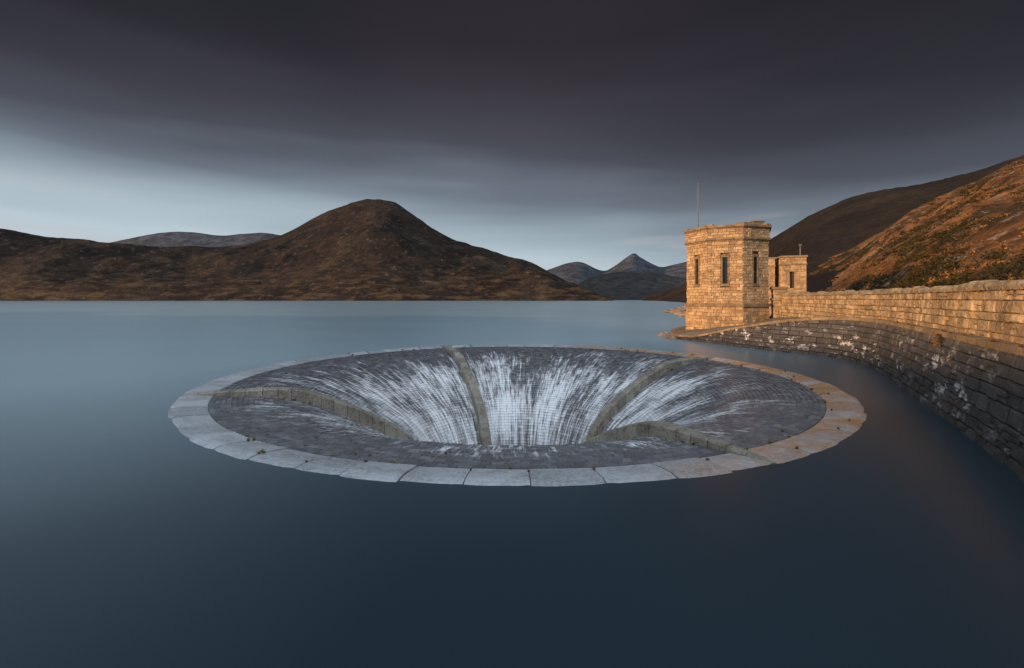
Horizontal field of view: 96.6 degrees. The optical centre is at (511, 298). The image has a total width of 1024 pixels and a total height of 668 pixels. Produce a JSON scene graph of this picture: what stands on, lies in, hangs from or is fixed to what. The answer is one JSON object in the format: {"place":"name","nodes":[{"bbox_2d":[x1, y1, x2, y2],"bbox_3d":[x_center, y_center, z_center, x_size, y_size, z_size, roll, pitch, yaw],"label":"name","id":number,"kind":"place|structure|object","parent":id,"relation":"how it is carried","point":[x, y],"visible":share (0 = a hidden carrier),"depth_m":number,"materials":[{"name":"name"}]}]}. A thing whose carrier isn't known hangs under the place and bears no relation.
{"place":"outdoors","nodes":[
{"label":"outdoors","id":0,"kind":"place"},
{"bbox_2d":[110,232,279,246],"bbox_3d":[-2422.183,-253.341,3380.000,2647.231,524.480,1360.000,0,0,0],"label":"distant hill","id":1,"kind":"structure","parent":0,"point":[171,239],"depth_m":3415.47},
{"bbox_2d":[0,199,612,300],"bbox_3d":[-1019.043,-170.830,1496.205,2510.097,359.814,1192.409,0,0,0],"label":"mountain","id":2,"kind":"structure","parent":0,"point":[373,250],"depth_m":1112.01,"materials":[{"name":"brown plant"}]},
{"bbox_2d":[0,300,1023,667],"bbox_3d":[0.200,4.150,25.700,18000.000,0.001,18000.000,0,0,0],"label":"reservoir water","id":3,"kind":"structure","parent":0,"point":[138,528],"depth_m":7.96,"materials":[{"name":"liquid"}]},
{"bbox_2d":[168,344,866,485],"bbox_3d":[0.200,11.094,25.700,31.600,14.152,31.600,0,0,0],"label":"bellmouth spillway","id":4,"kind":"object","parent":3,"relation":"in","point":[554,415],"visible":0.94,"depth_m":21.30,"materials":[{"name":"stone"}]},
{"bbox_2d":[244,345,849,471],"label":"rim grass tufts","id":5,"kind":"object","parent":4,"relation":"on","point":[510,467],"visible":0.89,"depth_m":13.50,"materials":[{"name":"green plant"}]},
{"bbox_2d":[657,306,685,339],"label":"shore boulders","id":6,"kind":"object","parent":3,"relation":"in","point":[679,311],"visible":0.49,"depth_m":113.06,"materials":[{"name":"stone"}]},
{"bbox_2d":[685,320,1003,363],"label":"stone wall","id":7,"kind":"structure","parent":3,"relation":"in","point":[799,338],"depth_m":34.84,"materials":[{"name":"grey stone"}]},
{"bbox_2d":[675,320,1023,481],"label":"masonry courses","id":8,"kind":"object","parent":7,"relation":"attached to","point":[974,392],"visible":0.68,"depth_m":17.41,"materials":[{"name":"grey stone"}]},
{"bbox_2d":[0,0,1023,270],"label":"sky","id":9,"kind":"structure","parent":0,"point":[548,134],"materials":[{"name":"grey"}]},
{"bbox_2d":[547,253,686,283],"bbox_3d":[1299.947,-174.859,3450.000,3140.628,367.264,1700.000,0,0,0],"label":"distant hill","id":10,"kind":"structure","parent":0,"point":[576,272],"depth_m":3411.03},
{"bbox_2d":[579,271,686,299],"bbox_3d":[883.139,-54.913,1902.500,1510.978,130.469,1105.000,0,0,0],"label":"valley hill","id":11,"kind":"structure","parent":0,"point":[632,285],"depth_m":1713.97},
{"bbox_2d":[642,155,1023,310],"bbox_3d":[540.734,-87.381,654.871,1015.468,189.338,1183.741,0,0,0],"label":"moorland hill","id":12,"kind":"structure","parent":0,"point":[822,236],"depth_m":534.30,"materials":[{"name":"brown plant"}]},
{"bbox_2d":[671,317,1023,355],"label":"ledge course","id":13,"kind":"object","parent":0,"point":[1003,345],"visible":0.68,"depth_m":19.47,"materials":[{"name":"stone"}]},
{"bbox_2d":[675,316,818,334],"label":"stone terrace","id":14,"kind":"structure","parent":13,"relation":"on","point":[683,331],"depth_m":47.41,"materials":[{"name":"beige stone"}]},
{"bbox_2d":[684,221,771,329],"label":"octagonal stone tower","id":15,"kind":"structure","parent":14,"relation":"on","point":[727,267],"depth_m":48.43,"materials":[{"name":"stone"}]},
{"bbox_2d":[697,183,698,227],"bbox_3d":[21.529,-10.100,52.732,0.257,6.500,0.257,0,0,0],"label":"flagpole","id":16,"kind":"object","parent":15,"relation":"on","point":[698,208],"visible":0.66,"depth_m":52.68,"materials":[{"name":"metal"}]},
{"bbox_2d":[697,257,755,283],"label":"slit windows","id":17,"kind":"structure","parent":15,"relation":"in","point":[725,258],"depth_m":48.58,"materials":[{"name":"black glass"}]},
{"bbox_2d":[770,287,788,317],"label":"stone gate pier","id":18,"kind":"structure","parent":14,"relation":"on","point":[775,299],"depth_m":48.48,"materials":[{"name":"beige stone"}]},
{"bbox_2d":[768,244,807,315],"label":"stone gatehouse","id":19,"kind":"object","parent":14,"relation":"on","point":[790,271],"visible":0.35,"depth_m":67.74,"materials":[{"name":"stone"}]},
{"bbox_2d":[782,290,1023,334],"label":"stone wall","id":20,"kind":"structure","parent":14,"relation":"on","point":[913,307],"depth_m":25.38,"materials":[{"name":"beige stone"}]},
{"bbox_2d":[780,290,1023,343],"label":"masonry courses","id":21,"kind":"object","parent":20,"relation":"attached to","point":[991,302],"visible":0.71,"depth_m":19.62,"materials":[{"name":"beige stone"}]},
{"bbox_2d":[780,279,1023,295],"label":"rounded coping","id":22,"kind":"object","parent":20,"relation":"on","point":[989,285],"visible":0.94,"depth_m":19.43,"materials":[{"name":"stone"}]},
{"bbox_2d":[834,316,1023,372],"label":"wall grass tufts","id":23,"kind":"object","parent":13,"relation":"on","point":[939,340],"visible":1,"depth_m":17.74,"materials":[{"name":"green plant"}]},
{"bbox_2d":[810,159,1023,291],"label":"bracken hillside","id":24,"kind":"structure","parent":0,"point":[1009,226],"depth_m":75.10,"materials":[{"name":"brown plant"}]},
{"bbox_2d":[808,158,1023,290],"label":"heather scrub","id":25,"kind":"object","parent":24,"relation":"on","point":[930,280],"visible":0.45,"depth_m":62.49,"materials":[{"name":"brown plant"}]}
]}

